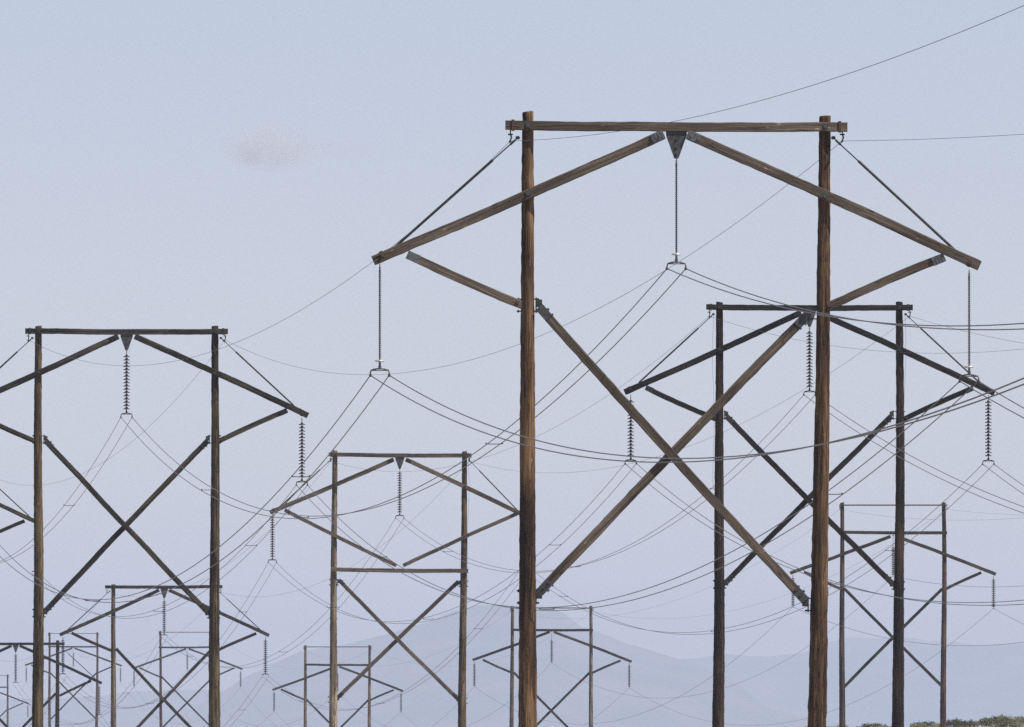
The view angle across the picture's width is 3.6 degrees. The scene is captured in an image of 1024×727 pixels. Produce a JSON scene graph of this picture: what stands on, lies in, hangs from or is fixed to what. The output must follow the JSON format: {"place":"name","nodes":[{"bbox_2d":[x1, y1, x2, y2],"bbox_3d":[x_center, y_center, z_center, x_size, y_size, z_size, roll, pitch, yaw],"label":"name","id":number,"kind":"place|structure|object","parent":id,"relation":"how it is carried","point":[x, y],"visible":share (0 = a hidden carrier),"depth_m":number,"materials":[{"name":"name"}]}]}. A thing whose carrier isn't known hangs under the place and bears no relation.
{"place":"outdoors","nodes":[
{"label":"outdoors","id":0,"kind":"place"},
{"bbox_2d":[0,605,881,726],"bbox_3d":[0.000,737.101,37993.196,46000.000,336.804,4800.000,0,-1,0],"label":"mountains","id":1,"kind":"structure","parent":0,"point":[657,679],"depth_m":36980.40,"materials":[{"name":"stone"}]},
{"bbox_2d":[0,637,1023,726],"bbox_3d":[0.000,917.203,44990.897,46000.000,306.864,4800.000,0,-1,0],"label":"mountains","id":2,"kind":"structure","parent":0,"point":[987,681],"depth_m":44521.50,"materials":[{"name":"stone"}]},
{"bbox_2d":[0,0,1023,699],"label":"sky","id":3,"kind":"structure","parent":0,"point":[230,165],"materials":[{"name":"blue"}]},
{"bbox_3d":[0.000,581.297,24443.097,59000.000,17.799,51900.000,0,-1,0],"label":"ground","id":4,"kind":"structure","parent":0,"visible":0},
{"bbox_2d":[0,674,28,726],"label":"transmission pylon","id":5,"kind":"object","parent":4,"relation":"on","point":[8,696],"visible":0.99,"depth_m":3077.69,"materials":[{"name":"beige wood"}]},
{"bbox_2d":[0,489,33,571],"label":"transmission pylon","id":6,"kind":"object","parent":4,"relation":"on","point":[18,513],"visible":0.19,"depth_m":1015.47,"materials":[{"name":"beige wood"}]},
{"bbox_2d":[0,640,101,726],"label":"transmission pylon","id":7,"kind":"object","parent":4,"relation":"on","point":[56,661],"visible":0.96,"depth_m":1518.41,"materials":[{"name":"beige wood"}]},
{"bbox_2d":[25,632,121,726],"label":"transmission pylon","id":8,"kind":"object","parent":4,"relation":"on","point":[70,693],"visible":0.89,"depth_m":2679.93,"materials":[{"name":"brown wood"}]},
{"bbox_2d":[0,326,308,726],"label":"transmission pylon","id":9,"kind":"object","parent":4,"relation":"on","point":[40,610],"visible":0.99,"depth_m":721.20,"materials":[{"name":"brown wood"}]},
{"bbox_2d":[0,418,131,562],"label":"power line","id":10,"kind":"object","parent":9,"relation":"hanging from","point":[72,494],"visible":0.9,"depth_m":778.62,"materials":[{"name":"metal"}]},
{"bbox_2d":[5,344,221,485],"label":"shield wire","id":11,"kind":"object","parent":9,"relation":"attached to","point":[129,443],"visible":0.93,"depth_m":800.82,"materials":[{"name":"metal"}]},
{"bbox_2d":[44,486,306,618],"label":"power line","id":12,"kind":"object","parent":9,"relation":"hanging from","point":[195,588],"visible":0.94,"depth_m":823.69,"materials":[{"name":"metal"}]},
{"bbox_2d":[59,584,269,726],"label":"transmission pylon","id":13,"kind":"object","parent":4,"relation":"on","point":[114,649],"visible":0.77,"depth_m":1249.08,"materials":[{"name":"beige wood"}]},
{"bbox_2d":[13,637,166,724],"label":"power line","id":14,"kind":"object","parent":13,"relation":"hanging from","point":[106,709],"visible":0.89,"depth_m":1336.86,"materials":[{"name":"metal"}]},
{"bbox_2d":[96,676,268,726],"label":"power line","id":15,"kind":"object","parent":13,"relation":"hanging from","point":[230,718],"visible":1,"depth_m":1278.66,"materials":[{"name":"metal"}]},
{"bbox_2d":[133,631,242,726],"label":"transmission pylon","id":16,"kind":"object","parent":4,"relation":"on","point":[160,658],"visible":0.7,"depth_m":2369.37,"materials":[{"name":"brown wood"}]},
{"bbox_2d":[272,645,402,726],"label":"transmission pylon","id":17,"kind":"object","parent":4,"relation":"on","point":[369,699],"visible":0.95,"depth_m":1990.18,"materials":[{"name":"beige wood"}]},
{"bbox_2d":[268,450,519,726],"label":"transmission pylon","id":18,"kind":"object","parent":4,"relation":"on","point":[334,697],"visible":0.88,"depth_m":982.06,"materials":[{"name":"beige wood"}]},
{"bbox_2d":[60,563,272,708],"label":"power line","id":19,"kind":"object","parent":18,"relation":"hanging from","point":[191,672],"visible":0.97,"depth_m":1072.27,"materials":[{"name":"metal"}]},
{"bbox_2d":[111,465,327,596],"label":"shield wire","id":20,"kind":"object","parent":18,"relation":"attached to","point":[238,556],"visible":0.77,"depth_m":1081.54,"materials":[{"name":"metal"}]},
{"bbox_2d":[167,518,403,667],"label":"power line","id":21,"kind":"object","parent":18,"relation":"hanging from","point":[309,628],"visible":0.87,"depth_m":1079.32,"materials":[{"name":"metal"}]},
{"bbox_2d":[221,463,467,596],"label":"shield wire","id":22,"kind":"object","parent":18,"relation":"attached to","point":[357,562],"visible":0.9,"depth_m":1088.07,"materials":[{"name":"metal"}]},
{"bbox_2d":[267,571,518,710],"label":"power line","id":23,"kind":"object","parent":18,"relation":"hanging from","point":[418,681],"visible":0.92,"depth_m":1078.72,"materials":[{"name":"metal"}]},
{"bbox_2d":[268,464,635,623],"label":"power line","id":24,"kind":"object","parent":18,"relation":"hanging from","point":[474,598],"visible":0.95,"depth_m":815.53,"materials":[{"name":"metal"}]},
{"bbox_2d":[331,318,706,471],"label":"shield wire","id":25,"kind":"object","parent":18,"relation":"attached to","point":[540,434],"visible":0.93,"depth_m":802.22,"materials":[{"name":"metal"}]},
{"bbox_2d":[396,395,814,572],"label":"power line","id":26,"kind":"object","parent":18,"relation":"hanging from","point":[637,540],"visible":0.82,"depth_m":803.08,"materials":[{"name":"metal"}]},
{"bbox_2d":[477,318,906,472],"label":"shield wire","id":27,"kind":"object","parent":18,"relation":"attached to","point":[713,436],"visible":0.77,"depth_m":805.03,"materials":[{"name":"metal"}]},
{"bbox_2d":[472,606,631,726],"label":"transmission pylon","id":28,"kind":"object","parent":4,"relation":"on","point":[513,673],"visible":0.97,"depth_m":1631.32,"materials":[{"name":"beige wood"}]},
{"bbox_2d":[511,512,835,618],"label":"shield wire","id":29,"kind":"object","parent":28,"relation":"attached to","point":[680,598],"visible":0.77,"depth_m":1435.71,"materials":[{"name":"metal"}]},
{"bbox_2d":[630,613,987,725],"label":"power line","id":30,"kind":"object","parent":28,"relation":"hanging from","point":[832,710],"visible":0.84,"depth_m":1385.09,"materials":[{"name":"metal"}]},
{"bbox_2d":[369,111,981,726],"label":"transmission pylon","id":31,"kind":"object","parent":4,"relation":"on","point":[527,303],"visible":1,"depth_m":428.37,"materials":[{"name":"brown wood"}]},
{"bbox_2d":[0,376,387,602],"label":"power line","id":32,"kind":"object","parent":31,"relation":"hanging from","point":[98,600],"visible":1,"depth_m":495.84,"materials":[{"name":"metal"}]},
{"bbox_2d":[29,143,507,365],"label":"shield wire","id":33,"kind":"object","parent":31,"relation":"attached to","point":[260,331],"visible":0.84,"depth_m":550.12,"materials":[{"name":"metal"}]},
{"bbox_2d":[121,269,684,518],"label":"power line","id":34,"kind":"object","parent":31,"relation":"hanging from","point":[450,468],"visible":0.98,"depth_m":517.53,"materials":[{"name":"metal"}]},
{"bbox_2d":[238,142,840,374],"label":"shield wire","id":35,"kind":"object","parent":31,"relation":"attached to","point":[576,319],"visible":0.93,"depth_m":512.55,"materials":[{"name":"metal"}]},
{"bbox_2d":[296,382,977,610],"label":"power line","id":36,"kind":"object","parent":31,"relation":"hanging from","point":[841,494],"visible":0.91,"depth_m":517.09,"materials":[{"name":"metal"}]},
{"bbox_2d":[370,375,1023,462],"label":"power line","id":37,"kind":"object","parent":31,"relation":"hanging from","point":[834,441],"visible":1,"depth_m":330.44,"materials":[{"name":"metal"}]},
{"bbox_2d":[519,5,1023,140],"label":"shield wire","id":38,"kind":"object","parent":31,"relation":"attached to","point":[791,91],"visible":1,"depth_m":347.19,"materials":[{"name":"metal"}]},
{"bbox_2d":[667,268,1023,329],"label":"power line","id":39,"kind":"object","parent":31,"relation":"hanging from","point":[895,324],"visible":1,"depth_m":376.01,"materials":[{"name":"metal"}]},
{"bbox_2d":[863,134,1022,140],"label":"shield wire","id":40,"kind":"object","parent":31,"relation":"attached to","point":[940,138],"visible":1,"depth_m":404.72,"materials":[{"name":"metal"}]},
{"bbox_2d":[960,381,1023,417],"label":"power line","id":41,"kind":"object","parent":31,"relation":"hanging from","point":[994,401],"visible":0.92,"depth_m":420.59,"materials":[{"name":"metal"}]},
{"bbox_2d":[623,301,994,726],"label":"transmission pylon","id":42,"kind":"object","parent":4,"relation":"on","point":[896,584],"visible":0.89,"depth_m":707.53,"materials":[{"name":"brown wood"}]},
{"bbox_2d":[536,465,992,634],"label":"power line","id":43,"kind":"object","parent":42,"relation":"hanging from","point":[796,604],"visible":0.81,"depth_m":806.10,"materials":[{"name":"metal"}]},
{"bbox_2d":[625,463,1023,605],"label":"power line","id":44,"kind":"object","parent":42,"relation":"hanging from","point":[828,579],"visible":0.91,"depth_m":619.80,"materials":[{"name":"metal"}]},
{"bbox_2d":[710,316,1018,352],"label":"shield wire","id":45,"kind":"object","parent":42,"relation":"attached to","point":[854,348],"visible":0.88,"depth_m":658.68,"materials":[{"name":"metal"}]},
{"bbox_2d":[804,395,1023,512],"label":"power line","id":46,"kind":"object","parent":42,"relation":"hanging from","point":[924,463],"visible":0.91,"depth_m":669.83,"materials":[{"name":"metal"}]},
{"bbox_2d":[910,316,1019,342],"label":"shield wire","id":47,"kind":"object","parent":42,"relation":"attached to","point":[966,331],"visible":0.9,"depth_m":684.59,"materials":[{"name":"metal"}]},
{"bbox_2d":[983,464,1023,493],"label":"power line","id":48,"kind":"object","parent":42,"relation":"hanging from","point":[1003,479],"visible":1,"depth_m":699.83,"materials":[{"name":"metal"}]},
{"bbox_2d":[861,722,877,726],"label":"desert shrub","id":49,"kind":"object","parent":4,"relation":"on","point":[865,725],"visible":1,"depth_m":1504.78,"materials":[{"name":"green plant"}]},
{"bbox_2d":[868,723,890,726],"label":"desert shrub","id":50,"kind":"object","parent":4,"relation":"on","point":[878,724],"visible":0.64,"depth_m":1518.35,"materials":[{"name":"green plant"}]},
{"bbox_2d":[790,502,995,726],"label":"transmission pylon","id":51,"kind":"object","parent":4,"relation":"on","point":[843,685],"visible":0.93,"depth_m":1259.71,"materials":[{"name":"brown wood"}]},
{"bbox_2d":[474,607,792,723],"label":"power line","id":52,"kind":"object","parent":51,"relation":"hanging from","point":[665,703],"visible":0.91,"depth_m":1383.56,"materials":[{"name":"metal"}]},
{"bbox_2d":[554,576,892,697],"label":"power line","id":53,"kind":"object","parent":51,"relation":"hanging from","point":[737,683],"visible":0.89,"depth_m":1400.20,"materials":[{"name":"metal"}]},
{"bbox_2d":[603,525,922,618],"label":"shield wire","id":54,"kind":"object","parent":51,"relation":"attached to","point":[766,601],"visible":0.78,"depth_m":1425.23,"materials":[{"name":"metal"}]},
{"bbox_2d":[794,607,1022,645],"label":"power line","id":55,"kind":"object","parent":51,"relation":"hanging from","point":[915,642],"visible":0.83,"depth_m":1162.60,"materials":[{"name":"metal"}]},
{"bbox_2d":[904,578,1016,586],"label":"power line","id":56,"kind":"object","parent":51,"relation":"hanging from","point":[956,585],"visible":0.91,"depth_m":1215.47,"materials":[{"name":"metal"}]},
{"bbox_2d":[909,722,928,726],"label":"desert shrub","id":57,"kind":"object","parent":4,"relation":"on","point":[917,725],"visible":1,"depth_m":1485.99,"materials":[{"name":"green plant"}]},
{"bbox_2d":[910,721,935,726],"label":"desert shrub","id":58,"kind":"object","parent":4,"relation":"on","point":[929,724],"visible":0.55,"depth_m":1502.41,"materials":[{"name":"green plant"}]},
{"bbox_2d":[946,718,959,726],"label":"desert shrub","id":59,"kind":"object","parent":4,"relation":"on","point":[949,723],"visible":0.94,"depth_m":1497.97,"materials":[{"name":"green plant"}]},
{"bbox_2d":[952,719,976,726],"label":"desert shrub","id":60,"kind":"object","parent":4,"relation":"on","point":[957,723],"visible":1,"depth_m":1488.49,"materials":[{"name":"green plant"}]},
{"bbox_2d":[973,718,994,725],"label":"desert shrub","id":61,"kind":"object","parent":4,"relation":"on","point":[984,721],"visible":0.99,"depth_m":1502.75,"materials":[{"name":"green plant"}]},
{"bbox_2d":[990,717,1010,724],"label":"desert shrub","id":62,"kind":"object","parent":4,"relation":"on","point":[995,720],"visible":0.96,"depth_m":1498.34,"materials":[{"name":"green plant"}]},
{"bbox_2d":[993,718,1009,724],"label":"desert shrub","id":63,"kind":"object","parent":4,"relation":"on","point":[999,721],"visible":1,"depth_m":1494.99,"materials":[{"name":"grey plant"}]},
{"bbox_2d":[1000,719,1017,725],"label":"desert shrub","id":64,"kind":"object","parent":4,"relation":"on","point":[1008,723],"visible":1,"depth_m":1492.92,"materials":[{"name":"green plant"}]},
{"bbox_2d":[997,715,1023,720],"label":"desert shrub","id":65,"kind":"object","parent":4,"relation":"on","point":[1014,718],"visible":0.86,"depth_m":1500.11,"materials":[{"name":"green plant"}]},
{"bbox_2d":[1009,721,1023,726],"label":"desert shrub","id":66,"kind":"object","parent":4,"relation":"on","point":[1015,724],"visible":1,"depth_m":1479.63,"materials":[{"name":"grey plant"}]}
]}

